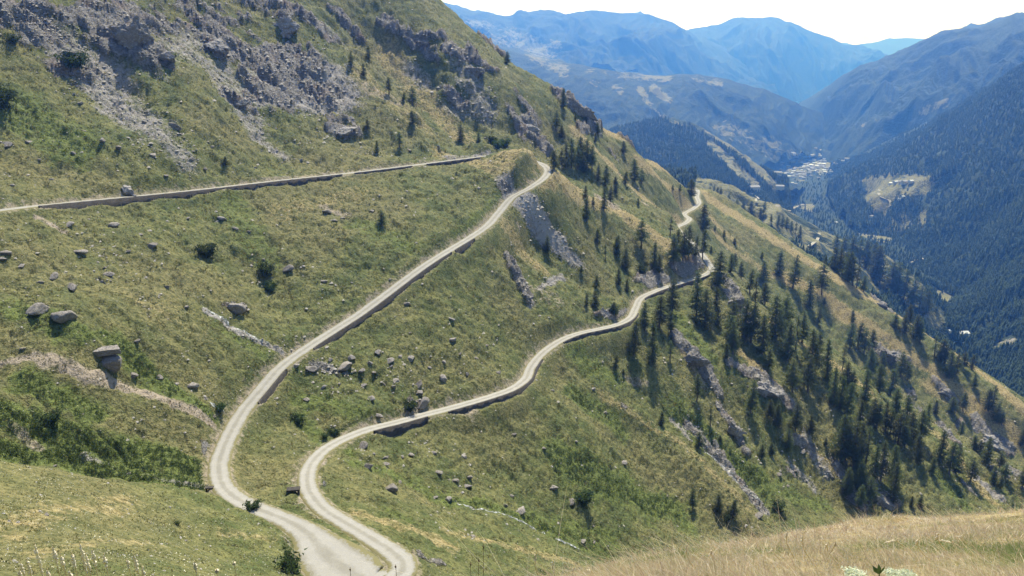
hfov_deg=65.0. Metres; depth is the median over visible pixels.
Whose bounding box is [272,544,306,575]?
shrub
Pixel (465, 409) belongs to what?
retaining wall
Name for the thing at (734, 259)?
conifer tree
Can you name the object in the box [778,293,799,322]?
conifer tree
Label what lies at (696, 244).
conifer tree
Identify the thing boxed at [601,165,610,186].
conifer tree
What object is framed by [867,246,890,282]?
conifer tree
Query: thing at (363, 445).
boulder
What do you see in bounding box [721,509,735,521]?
shrub
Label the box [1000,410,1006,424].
conifer tree
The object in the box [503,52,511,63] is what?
conifer tree
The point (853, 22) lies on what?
sky
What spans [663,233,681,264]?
conifer tree
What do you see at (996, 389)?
conifer tree
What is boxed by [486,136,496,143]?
shrub
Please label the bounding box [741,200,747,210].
conifer tree
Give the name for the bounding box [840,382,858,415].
conifer tree
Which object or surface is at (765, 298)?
conifer tree
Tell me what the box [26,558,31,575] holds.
grass stalk
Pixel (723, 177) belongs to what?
conifer forest
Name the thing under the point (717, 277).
conifer tree
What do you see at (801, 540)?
grass stalk
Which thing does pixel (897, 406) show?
conifer tree
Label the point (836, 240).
conifer tree
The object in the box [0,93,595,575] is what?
meadow flowers
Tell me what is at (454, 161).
retaining wall
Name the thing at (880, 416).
conifer tree
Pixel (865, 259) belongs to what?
conifer tree
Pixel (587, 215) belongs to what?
conifer tree
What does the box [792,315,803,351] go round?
conifer tree
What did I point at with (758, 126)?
mountain
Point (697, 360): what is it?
rock outcrop
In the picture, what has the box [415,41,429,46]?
rock outcrop
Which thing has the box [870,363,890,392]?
conifer tree
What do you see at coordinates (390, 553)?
gravel road
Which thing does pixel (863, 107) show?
mountain
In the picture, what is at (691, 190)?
conifer tree
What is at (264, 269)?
shrub
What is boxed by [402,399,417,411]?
shrub
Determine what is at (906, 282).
conifer tree
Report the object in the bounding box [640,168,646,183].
conifer tree
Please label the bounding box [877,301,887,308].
rock outcrop
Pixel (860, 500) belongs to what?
conifer tree
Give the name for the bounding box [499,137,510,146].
shrub
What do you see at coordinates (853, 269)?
conifer tree
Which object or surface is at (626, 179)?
conifer tree
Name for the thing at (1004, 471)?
conifer tree
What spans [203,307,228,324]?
stream
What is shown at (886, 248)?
conifer forest
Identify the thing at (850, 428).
conifer tree
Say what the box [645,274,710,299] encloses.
retaining wall
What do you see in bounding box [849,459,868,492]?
conifer tree
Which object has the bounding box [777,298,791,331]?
conifer tree
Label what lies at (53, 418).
shrub
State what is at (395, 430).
retaining wall
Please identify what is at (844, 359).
conifer tree
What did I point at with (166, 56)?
rock outcrop
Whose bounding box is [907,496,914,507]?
conifer tree
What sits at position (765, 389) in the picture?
rock outcrop
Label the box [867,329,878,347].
conifer tree
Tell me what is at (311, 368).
boulder
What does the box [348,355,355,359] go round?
boulder
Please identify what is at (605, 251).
conifer tree
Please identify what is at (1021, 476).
conifer tree
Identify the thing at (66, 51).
rock outcrop
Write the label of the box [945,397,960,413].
conifer tree
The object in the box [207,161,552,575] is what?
gravel road
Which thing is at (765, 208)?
conifer tree
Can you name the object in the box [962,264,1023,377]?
hillside
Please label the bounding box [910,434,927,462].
conifer tree
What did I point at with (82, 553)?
grass stalk
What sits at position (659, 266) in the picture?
conifer tree
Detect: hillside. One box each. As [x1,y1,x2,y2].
[0,0,1023,575]
[676,174,982,366]
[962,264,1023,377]
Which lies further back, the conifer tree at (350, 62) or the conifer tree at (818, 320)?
the conifer tree at (818, 320)
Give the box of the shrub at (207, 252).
[191,240,217,258]
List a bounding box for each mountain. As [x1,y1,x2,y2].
[443,2,778,94]
[493,43,824,165]
[611,17,887,101]
[614,118,804,209]
[799,12,1023,162]
[826,68,1023,294]
[842,38,923,54]
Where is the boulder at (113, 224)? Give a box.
[108,222,119,227]
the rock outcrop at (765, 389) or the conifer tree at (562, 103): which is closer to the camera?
the rock outcrop at (765, 389)
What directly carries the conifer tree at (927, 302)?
on the hillside at (935, 320)
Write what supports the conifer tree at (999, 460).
on the hillside at (756, 234)
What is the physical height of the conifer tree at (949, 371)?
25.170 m
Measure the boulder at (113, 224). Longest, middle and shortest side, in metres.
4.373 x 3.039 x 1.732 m
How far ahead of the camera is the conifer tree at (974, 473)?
374.14 m
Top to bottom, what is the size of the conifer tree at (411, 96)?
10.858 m
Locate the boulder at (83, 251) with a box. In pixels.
[73,249,87,253]
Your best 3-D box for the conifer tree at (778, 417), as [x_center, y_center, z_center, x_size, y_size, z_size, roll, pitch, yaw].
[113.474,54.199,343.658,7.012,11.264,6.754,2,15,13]
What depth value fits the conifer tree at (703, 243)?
447.79 m
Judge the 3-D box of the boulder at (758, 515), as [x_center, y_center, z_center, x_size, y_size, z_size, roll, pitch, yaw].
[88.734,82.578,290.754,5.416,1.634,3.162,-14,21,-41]
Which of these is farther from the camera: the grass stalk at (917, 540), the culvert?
the culvert
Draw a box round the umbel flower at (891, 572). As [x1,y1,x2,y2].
[882,567,904,575]
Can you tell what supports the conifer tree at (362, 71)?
on the hillside at (756, 234)
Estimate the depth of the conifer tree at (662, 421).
306.75 m
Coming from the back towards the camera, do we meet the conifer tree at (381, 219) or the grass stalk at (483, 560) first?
the conifer tree at (381, 219)
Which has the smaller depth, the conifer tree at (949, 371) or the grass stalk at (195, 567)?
the grass stalk at (195, 567)
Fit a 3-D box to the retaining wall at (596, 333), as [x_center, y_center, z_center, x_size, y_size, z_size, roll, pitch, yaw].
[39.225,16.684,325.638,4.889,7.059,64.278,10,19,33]
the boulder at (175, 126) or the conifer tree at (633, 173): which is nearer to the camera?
the boulder at (175, 126)
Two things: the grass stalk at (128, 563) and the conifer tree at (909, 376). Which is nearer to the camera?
the grass stalk at (128, 563)
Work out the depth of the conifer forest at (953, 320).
1218.23 m
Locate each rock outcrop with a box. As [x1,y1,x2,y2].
[59,50,76,59]
[109,15,154,49]
[121,185,135,195]
[157,51,174,62]
[203,38,230,53]
[234,99,250,106]
[273,17,299,38]
[335,126,357,135]
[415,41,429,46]
[464,65,484,77]
[526,124,540,131]
[567,97,598,120]
[601,307,613,319]
[683,353,710,366]
[726,422,746,437]
[728,296,745,307]
[747,381,785,398]
[876,494,895,510]
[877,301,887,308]
[879,348,896,365]
[937,387,952,398]
[980,434,1004,450]
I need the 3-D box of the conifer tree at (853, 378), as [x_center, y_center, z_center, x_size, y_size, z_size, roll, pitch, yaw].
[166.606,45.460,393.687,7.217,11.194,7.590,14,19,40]
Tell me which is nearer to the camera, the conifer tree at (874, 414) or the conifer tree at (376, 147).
the conifer tree at (376, 147)
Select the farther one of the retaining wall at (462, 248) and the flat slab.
the retaining wall at (462, 248)
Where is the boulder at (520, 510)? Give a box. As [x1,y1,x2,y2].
[516,506,525,514]
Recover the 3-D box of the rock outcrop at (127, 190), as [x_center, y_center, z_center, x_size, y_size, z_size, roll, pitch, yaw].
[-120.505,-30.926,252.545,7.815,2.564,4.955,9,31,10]
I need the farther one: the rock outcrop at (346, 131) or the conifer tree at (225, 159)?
the rock outcrop at (346, 131)
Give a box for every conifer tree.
[221,156,228,165]
[346,51,354,67]
[360,65,366,75]
[363,120,371,129]
[364,45,371,58]
[373,140,379,152]
[377,211,387,225]
[385,77,392,94]
[395,132,403,146]
[406,86,418,105]
[408,111,417,124]
[455,125,465,141]
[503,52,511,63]
[542,237,551,252]
[549,150,561,168]
[550,110,562,129]
[556,148,567,169]
[558,125,567,137]
[560,88,566,107]
[562,142,572,167]
[564,138,579,167]
[574,136,588,164]
[574,145,582,168]
[579,155,588,172]
[581,198,591,220]
[582,139,598,167]
[582,185,588,198]
[584,293,589,305]
[588,145,597,168]
[589,290,600,308]
[592,275,600,287]
[593,228,602,245]
[595,164,602,180]
[596,122,600,134]
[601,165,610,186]
[601,188,608,210]
[602,245,607,259]
[606,186,613,201]
[611,302,619,313]
[613,184,618,193]
[613,235,622,247]
[613,238,621,255]
[613,355,620,368]
[614,268,623,285]
[619,247,632,269]
[620,141,626,153]
[622,172,630,183]
[624,279,630,291]
[625,320,644,355]
[629,159,642,182]
[631,217,650,246]
[637,301,651,330]
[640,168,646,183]
[644,321,659,362]
[649,242,658,267]
[650,296,670,327]
[653,254,664,272]
[656,411,666,425]
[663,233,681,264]
[663,279,680,311]
[664,311,677,331]
[667,340,675,359]
[668,217,674,235]
[671,229,681,254]
[678,229,692,261]
[682,224,697,260]
[685,270,703,318]
[686,179,698,196]
[687,488,697,508]
[691,374,703,401]
[692,289,719,328]
[693,236,700,256]
[694,432,704,447]
[696,203,713,230]
[699,230,709,258]
[707,250,732,285]
[707,286,723,324]
[707,407,714,425]
[712,494,725,513]
[720,297,744,329]
[720,315,738,345]
[722,343,730,358]
[726,320,740,355]
[727,254,735,272]
[727,500,740,517]
[733,253,738,266]
[736,261,745,279]
[737,298,755,339]
[739,302,764,342]
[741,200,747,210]
[742,380,760,412]
[745,269,757,294]
[747,201,754,216]
[749,280,761,301]
[753,315,773,354]
[756,260,772,283]
[756,282,770,304]
[756,444,767,458]
[757,208,763,219]
[761,399,775,419]
[762,201,766,215]
[762,294,790,339]
[763,348,775,371]
[767,442,775,455]
[772,250,788,276]
[772,403,784,426]
[775,215,780,225]
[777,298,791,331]
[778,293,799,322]
[778,321,798,361]
[780,216,785,227]
[781,359,806,391]
[781,428,795,450]
[784,217,790,228]
[785,255,804,288]
[788,402,803,430]
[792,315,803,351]
[797,354,825,393]
[798,226,801,237]
[798,311,811,343]
[798,329,826,372]
[801,279,818,307]
[805,415,816,434]
[813,307,822,325]
[814,260,833,294]
[816,331,826,354]
[818,338,836,381]
[826,366,843,405]
[827,247,839,270]
[827,413,857,461]
[830,234,841,250]
[832,375,848,408]
[833,248,845,272]
[833,251,851,274]
[837,467,856,496]
[838,236,850,252]
[838,251,858,282]
[838,348,847,369]
[839,422,857,462]
[840,361,854,383]
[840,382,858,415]
[842,324,856,348]
[844,235,858,256]
[845,420,869,466]
[846,370,858,388]
[847,256,859,285]
[849,310,856,322]
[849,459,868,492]
[852,454,861,476]
[853,236,869,263]
[853,322,866,346]
[853,484,868,507]
[854,265,863,287]
[855,327,874,353]
[855,400,866,420]
[857,241,872,268]
[857,422,870,463]
[858,276,868,291]
[858,369,874,402]
[859,476,882,504]
[862,347,878,374]
[863,426,874,466]
[864,242,880,270]
[865,398,882,428]
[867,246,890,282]
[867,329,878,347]
[868,443,882,481]
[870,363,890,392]
[873,401,885,428]
[874,255,887,287]
[877,351,887,368]
[877,440,890,481]
[879,262,903,291]
[879,401,890,430]
[883,461,902,502]
[884,369,901,395]
[884,443,903,484]
[885,409,913,443]
[886,409,897,435]
[888,388,902,413]
[889,313,901,327]
[891,262,905,293]
[892,352,914,376]
[896,394,915,425]
[896,425,911,446]
[897,269,912,299]
[898,316,910,333]
[902,276,921,303]
[902,305,914,323]
[905,362,912,380]
[907,314,925,338]
[907,412,922,444]
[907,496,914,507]
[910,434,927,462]
[914,284,926,312]
[915,410,933,439]
[916,320,927,343]
[916,496,924,508]
[919,290,934,315]
[924,403,933,423]
[927,457,937,476]
[931,335,940,355]
[931,338,950,361]
[932,400,940,414]
[932,431,948,461]
[937,345,953,363]
[941,350,957,378]
[941,441,961,475]
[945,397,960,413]
[951,353,964,376]
[952,443,967,474]
[957,421,965,435]
[958,393,969,410]
[960,353,970,368]
[962,457,981,481]
[968,355,976,369]
[970,375,978,387]
[970,435,978,449]
[972,440,985,454]
[978,437,995,463]
[979,389,997,410]
[988,466,999,484]
[990,403,1004,422]
[993,385,1000,404]
[993,451,1007,467]
[996,475,1005,488]
[998,463,1012,478]
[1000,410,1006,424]
[1016,469,1023,488]
[1017,429,1023,445]
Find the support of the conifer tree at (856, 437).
on the hillside at (756, 234)
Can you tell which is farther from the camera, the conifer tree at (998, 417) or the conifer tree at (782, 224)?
the conifer tree at (782, 224)
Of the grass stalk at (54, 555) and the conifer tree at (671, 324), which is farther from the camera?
the conifer tree at (671, 324)
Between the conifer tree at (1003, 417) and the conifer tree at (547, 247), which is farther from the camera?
the conifer tree at (1003, 417)
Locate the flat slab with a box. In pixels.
[93,344,120,356]
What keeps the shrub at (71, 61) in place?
on the hillside at (756, 234)
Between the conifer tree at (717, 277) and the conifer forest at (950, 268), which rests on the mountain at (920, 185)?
the conifer forest at (950, 268)
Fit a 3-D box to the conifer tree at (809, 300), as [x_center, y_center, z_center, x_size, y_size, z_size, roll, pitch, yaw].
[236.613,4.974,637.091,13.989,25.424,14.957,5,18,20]
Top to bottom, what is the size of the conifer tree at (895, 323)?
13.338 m
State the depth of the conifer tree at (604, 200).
411.72 m
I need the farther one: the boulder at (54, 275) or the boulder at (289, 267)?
the boulder at (289, 267)
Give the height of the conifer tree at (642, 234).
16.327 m
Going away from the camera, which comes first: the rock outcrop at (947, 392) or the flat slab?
the flat slab
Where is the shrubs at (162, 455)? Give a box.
[0,45,971,555]
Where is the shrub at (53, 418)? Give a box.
[36,407,62,427]
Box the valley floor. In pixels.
[762,153,952,300]
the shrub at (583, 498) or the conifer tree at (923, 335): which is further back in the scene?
the conifer tree at (923, 335)
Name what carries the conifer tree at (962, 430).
on the hillside at (756, 234)
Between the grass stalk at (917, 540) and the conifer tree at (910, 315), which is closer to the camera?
the grass stalk at (917, 540)
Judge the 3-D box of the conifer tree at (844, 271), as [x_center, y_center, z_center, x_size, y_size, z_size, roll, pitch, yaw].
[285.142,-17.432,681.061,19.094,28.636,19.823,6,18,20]
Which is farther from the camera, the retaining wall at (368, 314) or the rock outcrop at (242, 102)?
the rock outcrop at (242, 102)
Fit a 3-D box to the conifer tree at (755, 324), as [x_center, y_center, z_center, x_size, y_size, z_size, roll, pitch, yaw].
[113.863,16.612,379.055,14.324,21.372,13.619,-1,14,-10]
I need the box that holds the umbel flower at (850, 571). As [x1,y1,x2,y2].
[840,566,866,575]
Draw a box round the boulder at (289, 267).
[283,264,293,271]
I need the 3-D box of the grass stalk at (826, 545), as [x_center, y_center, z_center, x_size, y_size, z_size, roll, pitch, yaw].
[3.769,3.127,9.410,0.261,0.402,0.047,-1,16,-4]
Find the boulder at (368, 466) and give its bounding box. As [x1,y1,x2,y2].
[364,463,372,469]
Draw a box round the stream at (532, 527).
[458,504,544,533]
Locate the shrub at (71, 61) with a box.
[50,47,90,68]
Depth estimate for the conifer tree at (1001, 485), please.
381.23 m
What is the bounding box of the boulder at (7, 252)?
[0,250,11,254]
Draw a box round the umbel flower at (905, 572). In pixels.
[898,568,916,575]
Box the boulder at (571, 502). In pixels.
[569,498,573,505]
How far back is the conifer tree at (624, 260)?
391.82 m
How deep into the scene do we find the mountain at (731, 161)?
2337.92 m
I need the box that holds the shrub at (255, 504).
[242,498,261,510]
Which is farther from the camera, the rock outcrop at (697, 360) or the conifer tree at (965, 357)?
the conifer tree at (965, 357)
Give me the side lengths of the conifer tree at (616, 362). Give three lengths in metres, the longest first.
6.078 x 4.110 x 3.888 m
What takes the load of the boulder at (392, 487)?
on the hillside at (756, 234)
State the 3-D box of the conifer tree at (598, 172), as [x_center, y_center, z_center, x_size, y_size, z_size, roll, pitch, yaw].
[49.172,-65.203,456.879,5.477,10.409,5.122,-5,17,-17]
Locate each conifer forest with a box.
[606,115,793,212]
[658,163,986,370]
[764,157,954,304]
[827,61,1023,294]
[947,252,1023,396]
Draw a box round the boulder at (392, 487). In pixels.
[386,483,397,491]
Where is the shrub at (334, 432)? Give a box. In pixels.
[326,426,344,436]
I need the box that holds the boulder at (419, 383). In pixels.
[415,380,421,388]
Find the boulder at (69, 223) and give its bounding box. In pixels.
[66,221,73,226]
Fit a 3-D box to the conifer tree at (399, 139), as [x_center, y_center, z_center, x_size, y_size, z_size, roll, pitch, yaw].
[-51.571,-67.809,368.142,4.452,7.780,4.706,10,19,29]
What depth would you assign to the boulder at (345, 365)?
227.70 m
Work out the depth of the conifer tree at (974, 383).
621.01 m
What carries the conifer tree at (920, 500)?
on the hillside at (756, 234)
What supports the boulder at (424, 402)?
on the hillside at (756, 234)
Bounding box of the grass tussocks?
[0,0,1023,575]
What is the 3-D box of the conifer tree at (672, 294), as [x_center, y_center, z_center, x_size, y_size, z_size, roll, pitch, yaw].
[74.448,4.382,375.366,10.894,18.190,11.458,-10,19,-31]
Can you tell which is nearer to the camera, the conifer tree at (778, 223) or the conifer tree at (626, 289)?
the conifer tree at (626, 289)
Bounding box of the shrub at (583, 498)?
[572,487,595,506]
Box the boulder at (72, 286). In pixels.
[67,283,76,291]
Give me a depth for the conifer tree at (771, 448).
328.85 m
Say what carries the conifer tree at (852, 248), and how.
on the hillside at (935, 320)
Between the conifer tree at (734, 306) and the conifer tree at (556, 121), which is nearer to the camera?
the conifer tree at (734, 306)
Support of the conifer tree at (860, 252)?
on the hillside at (935, 320)
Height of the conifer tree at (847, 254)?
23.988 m
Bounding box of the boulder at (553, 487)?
[549,485,558,489]
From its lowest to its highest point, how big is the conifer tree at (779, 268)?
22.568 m
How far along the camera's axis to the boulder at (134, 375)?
182.34 m
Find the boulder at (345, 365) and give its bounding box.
[338,361,351,370]
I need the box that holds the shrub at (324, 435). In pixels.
[320,430,329,438]
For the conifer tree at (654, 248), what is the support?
on the hillside at (756, 234)
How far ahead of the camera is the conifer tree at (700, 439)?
307.44 m
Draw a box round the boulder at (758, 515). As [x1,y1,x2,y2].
[755,512,762,518]
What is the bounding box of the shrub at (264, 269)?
[255,260,276,277]
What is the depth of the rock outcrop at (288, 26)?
391.76 m
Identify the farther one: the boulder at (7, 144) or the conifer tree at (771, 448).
the conifer tree at (771, 448)
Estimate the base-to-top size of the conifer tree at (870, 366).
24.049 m
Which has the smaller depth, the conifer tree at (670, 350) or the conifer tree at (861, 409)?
the conifer tree at (670, 350)
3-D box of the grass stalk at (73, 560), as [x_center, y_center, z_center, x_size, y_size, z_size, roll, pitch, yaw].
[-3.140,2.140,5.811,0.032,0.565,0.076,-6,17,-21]
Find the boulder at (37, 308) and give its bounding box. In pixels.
[25,303,49,314]
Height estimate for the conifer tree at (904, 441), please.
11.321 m
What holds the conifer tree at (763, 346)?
on the hillside at (756, 234)
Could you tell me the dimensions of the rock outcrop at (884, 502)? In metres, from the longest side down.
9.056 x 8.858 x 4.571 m
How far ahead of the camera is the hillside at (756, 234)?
278.40 m
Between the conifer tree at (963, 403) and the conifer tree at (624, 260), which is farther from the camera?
the conifer tree at (963, 403)
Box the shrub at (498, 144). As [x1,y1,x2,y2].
[492,139,506,148]
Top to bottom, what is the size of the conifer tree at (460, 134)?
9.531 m
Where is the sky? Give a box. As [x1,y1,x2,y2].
[442,0,1023,44]
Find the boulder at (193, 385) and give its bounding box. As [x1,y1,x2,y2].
[187,382,199,388]
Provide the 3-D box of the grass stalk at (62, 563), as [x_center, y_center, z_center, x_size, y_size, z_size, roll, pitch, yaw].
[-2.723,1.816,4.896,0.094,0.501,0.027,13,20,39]
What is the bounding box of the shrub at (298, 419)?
[288,412,305,424]
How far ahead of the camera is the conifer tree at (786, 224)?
1191.22 m
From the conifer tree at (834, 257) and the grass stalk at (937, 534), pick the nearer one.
the grass stalk at (937, 534)
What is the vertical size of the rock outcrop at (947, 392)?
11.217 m
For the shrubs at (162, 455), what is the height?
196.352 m
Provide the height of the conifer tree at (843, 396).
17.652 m
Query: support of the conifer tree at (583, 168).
on the hillside at (756, 234)
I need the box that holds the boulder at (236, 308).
[228,303,245,314]
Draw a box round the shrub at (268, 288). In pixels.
[259,280,277,291]
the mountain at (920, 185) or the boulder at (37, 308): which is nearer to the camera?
the boulder at (37, 308)
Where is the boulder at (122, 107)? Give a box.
[118,105,126,109]
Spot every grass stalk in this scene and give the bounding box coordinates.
[19,560,24,575]
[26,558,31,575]
[34,542,43,575]
[52,544,59,575]
[59,553,66,575]
[71,552,77,575]
[79,541,87,575]
[85,553,90,575]
[91,549,97,575]
[102,553,108,575]
[126,558,130,575]
[133,553,138,575]
[140,563,145,575]
[193,560,197,575]
[482,546,483,575]
[685,543,699,574]
[785,531,793,556]
[799,530,815,565]
[824,541,837,563]
[885,539,908,549]
[912,538,929,560]
[934,531,948,553]
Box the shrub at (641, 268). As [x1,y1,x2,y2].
[635,262,646,272]
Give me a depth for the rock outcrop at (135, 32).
305.80 m
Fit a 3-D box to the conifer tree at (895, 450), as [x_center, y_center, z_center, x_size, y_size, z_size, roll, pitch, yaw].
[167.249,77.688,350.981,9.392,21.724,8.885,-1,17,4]
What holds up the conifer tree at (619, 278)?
on the hillside at (756, 234)
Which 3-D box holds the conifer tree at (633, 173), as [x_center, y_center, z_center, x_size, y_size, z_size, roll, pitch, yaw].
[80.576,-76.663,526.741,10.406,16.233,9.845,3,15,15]
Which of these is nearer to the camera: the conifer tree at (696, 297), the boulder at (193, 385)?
the boulder at (193, 385)
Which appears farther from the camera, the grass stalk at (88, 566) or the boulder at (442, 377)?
the boulder at (442, 377)
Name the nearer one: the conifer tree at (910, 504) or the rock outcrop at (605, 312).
the rock outcrop at (605, 312)
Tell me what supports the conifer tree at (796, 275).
on the hillside at (756, 234)
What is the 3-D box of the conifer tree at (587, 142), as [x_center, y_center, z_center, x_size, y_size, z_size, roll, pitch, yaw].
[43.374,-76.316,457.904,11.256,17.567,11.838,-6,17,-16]
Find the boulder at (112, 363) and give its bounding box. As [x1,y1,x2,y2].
[101,354,121,371]
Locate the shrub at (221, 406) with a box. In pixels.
[213,402,227,413]
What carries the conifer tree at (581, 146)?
on the hillside at (756, 234)
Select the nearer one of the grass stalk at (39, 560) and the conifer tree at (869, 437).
the grass stalk at (39, 560)
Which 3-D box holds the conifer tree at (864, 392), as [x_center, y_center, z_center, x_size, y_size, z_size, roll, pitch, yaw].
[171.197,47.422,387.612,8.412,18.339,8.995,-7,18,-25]
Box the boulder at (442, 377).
[439,374,446,381]
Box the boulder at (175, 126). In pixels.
[168,122,181,130]
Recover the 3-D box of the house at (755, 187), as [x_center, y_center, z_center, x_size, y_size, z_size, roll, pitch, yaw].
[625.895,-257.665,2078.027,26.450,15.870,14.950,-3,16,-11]
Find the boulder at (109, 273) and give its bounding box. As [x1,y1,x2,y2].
[103,272,114,275]
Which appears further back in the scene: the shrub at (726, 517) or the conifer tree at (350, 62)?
the conifer tree at (350, 62)
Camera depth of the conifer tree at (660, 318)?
350.09 m
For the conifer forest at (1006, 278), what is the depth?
1323.80 m
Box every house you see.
[748,185,759,191]
[776,185,783,189]
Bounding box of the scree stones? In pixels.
[0,0,1018,564]
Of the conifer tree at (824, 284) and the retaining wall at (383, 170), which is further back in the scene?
the conifer tree at (824, 284)
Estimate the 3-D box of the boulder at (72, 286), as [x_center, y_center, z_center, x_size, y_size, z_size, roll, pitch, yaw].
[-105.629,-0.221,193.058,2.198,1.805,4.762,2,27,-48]
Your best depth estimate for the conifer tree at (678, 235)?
423.56 m
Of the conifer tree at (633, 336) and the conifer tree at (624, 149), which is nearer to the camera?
the conifer tree at (633, 336)
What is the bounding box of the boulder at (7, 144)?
[2,141,12,147]
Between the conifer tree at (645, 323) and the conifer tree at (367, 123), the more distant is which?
the conifer tree at (367, 123)
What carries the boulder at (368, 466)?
on the hillside at (756, 234)
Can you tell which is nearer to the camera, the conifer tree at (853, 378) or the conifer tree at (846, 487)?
the conifer tree at (846, 487)
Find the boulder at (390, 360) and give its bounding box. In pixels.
[387,357,394,363]
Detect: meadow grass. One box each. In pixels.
[364,488,1023,575]
[557,508,1023,575]
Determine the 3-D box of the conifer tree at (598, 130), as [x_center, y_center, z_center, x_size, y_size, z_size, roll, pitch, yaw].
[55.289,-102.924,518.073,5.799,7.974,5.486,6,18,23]
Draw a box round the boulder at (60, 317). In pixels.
[50,310,77,323]
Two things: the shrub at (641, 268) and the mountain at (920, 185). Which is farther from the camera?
the mountain at (920, 185)
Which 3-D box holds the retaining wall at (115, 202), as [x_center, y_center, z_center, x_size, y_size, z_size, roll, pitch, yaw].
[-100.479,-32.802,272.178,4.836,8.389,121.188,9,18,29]
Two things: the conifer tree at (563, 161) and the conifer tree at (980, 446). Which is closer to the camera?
the conifer tree at (980, 446)
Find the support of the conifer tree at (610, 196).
on the hillside at (756, 234)
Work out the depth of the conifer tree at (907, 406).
386.90 m
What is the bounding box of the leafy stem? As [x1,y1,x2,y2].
[872,563,884,575]
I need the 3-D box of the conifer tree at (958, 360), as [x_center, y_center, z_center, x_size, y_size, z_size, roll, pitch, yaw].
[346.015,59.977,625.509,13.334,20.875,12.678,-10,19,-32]
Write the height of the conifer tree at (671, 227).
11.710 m
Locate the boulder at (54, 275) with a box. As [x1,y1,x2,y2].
[50,272,58,279]
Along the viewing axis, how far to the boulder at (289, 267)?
257.38 m
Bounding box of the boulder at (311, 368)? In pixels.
[306,366,317,371]
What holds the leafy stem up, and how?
on the hillside at (756, 234)
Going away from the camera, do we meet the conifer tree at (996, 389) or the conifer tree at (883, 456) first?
the conifer tree at (883, 456)
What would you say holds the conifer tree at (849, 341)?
on the hillside at (756, 234)
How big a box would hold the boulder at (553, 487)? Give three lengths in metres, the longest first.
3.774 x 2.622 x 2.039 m
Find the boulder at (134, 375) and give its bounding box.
[131,372,137,378]
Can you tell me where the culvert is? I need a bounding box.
[286,486,299,495]
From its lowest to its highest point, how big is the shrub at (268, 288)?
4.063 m
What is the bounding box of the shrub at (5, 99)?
[0,84,17,109]
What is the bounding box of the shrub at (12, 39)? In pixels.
[3,31,24,45]
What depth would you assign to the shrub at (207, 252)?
242.68 m
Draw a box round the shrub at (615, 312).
[607,305,619,315]
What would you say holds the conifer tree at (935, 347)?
on the hillside at (756, 234)
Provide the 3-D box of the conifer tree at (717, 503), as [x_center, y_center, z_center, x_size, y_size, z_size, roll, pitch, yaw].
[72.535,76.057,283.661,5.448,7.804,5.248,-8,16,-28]
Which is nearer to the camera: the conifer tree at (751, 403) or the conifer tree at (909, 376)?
the conifer tree at (751, 403)
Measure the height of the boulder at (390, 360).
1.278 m
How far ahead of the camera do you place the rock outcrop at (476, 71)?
447.80 m
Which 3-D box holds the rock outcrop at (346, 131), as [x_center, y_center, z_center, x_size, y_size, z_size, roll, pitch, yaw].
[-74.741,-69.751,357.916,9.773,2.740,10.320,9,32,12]
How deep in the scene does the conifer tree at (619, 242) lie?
399.80 m
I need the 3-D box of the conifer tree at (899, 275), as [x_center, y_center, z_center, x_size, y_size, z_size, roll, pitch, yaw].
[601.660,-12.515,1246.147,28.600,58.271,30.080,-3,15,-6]
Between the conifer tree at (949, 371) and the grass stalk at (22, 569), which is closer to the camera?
the grass stalk at (22, 569)
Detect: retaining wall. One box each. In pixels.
[38,174,342,208]
[258,369,287,403]
[313,252,451,349]
[354,166,412,173]
[374,416,427,436]
[427,157,480,165]
[448,359,542,413]
[455,238,474,253]
[563,313,638,343]
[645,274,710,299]
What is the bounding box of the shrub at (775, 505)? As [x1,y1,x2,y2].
[770,498,785,511]
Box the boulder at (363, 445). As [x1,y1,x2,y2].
[359,441,367,448]
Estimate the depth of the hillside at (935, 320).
1253.49 m
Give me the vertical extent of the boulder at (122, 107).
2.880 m
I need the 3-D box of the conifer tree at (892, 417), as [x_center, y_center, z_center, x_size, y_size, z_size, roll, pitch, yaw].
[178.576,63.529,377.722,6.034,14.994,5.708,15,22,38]
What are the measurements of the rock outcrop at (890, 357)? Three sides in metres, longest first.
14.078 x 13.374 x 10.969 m
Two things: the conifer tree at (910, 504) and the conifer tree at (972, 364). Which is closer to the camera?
the conifer tree at (910, 504)
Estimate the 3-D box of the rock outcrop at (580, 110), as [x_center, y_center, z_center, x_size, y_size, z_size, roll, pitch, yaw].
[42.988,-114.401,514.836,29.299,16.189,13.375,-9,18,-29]
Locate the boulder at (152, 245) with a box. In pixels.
[148,242,157,248]
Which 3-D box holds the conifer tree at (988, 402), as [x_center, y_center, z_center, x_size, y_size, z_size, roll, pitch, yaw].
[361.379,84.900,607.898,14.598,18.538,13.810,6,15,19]
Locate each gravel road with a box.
[0,155,486,211]
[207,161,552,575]
[297,234,713,575]
[678,188,701,231]
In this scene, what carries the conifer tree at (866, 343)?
on the hillside at (756, 234)
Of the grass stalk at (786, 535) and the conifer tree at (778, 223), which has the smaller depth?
the grass stalk at (786, 535)
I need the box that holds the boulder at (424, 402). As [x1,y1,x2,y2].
[418,397,429,409]
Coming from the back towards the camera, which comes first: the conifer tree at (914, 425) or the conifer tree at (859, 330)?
the conifer tree at (859, 330)
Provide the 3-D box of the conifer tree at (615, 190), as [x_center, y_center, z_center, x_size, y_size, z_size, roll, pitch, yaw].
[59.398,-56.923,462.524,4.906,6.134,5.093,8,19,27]
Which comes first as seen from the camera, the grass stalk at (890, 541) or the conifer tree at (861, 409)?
the grass stalk at (890, 541)

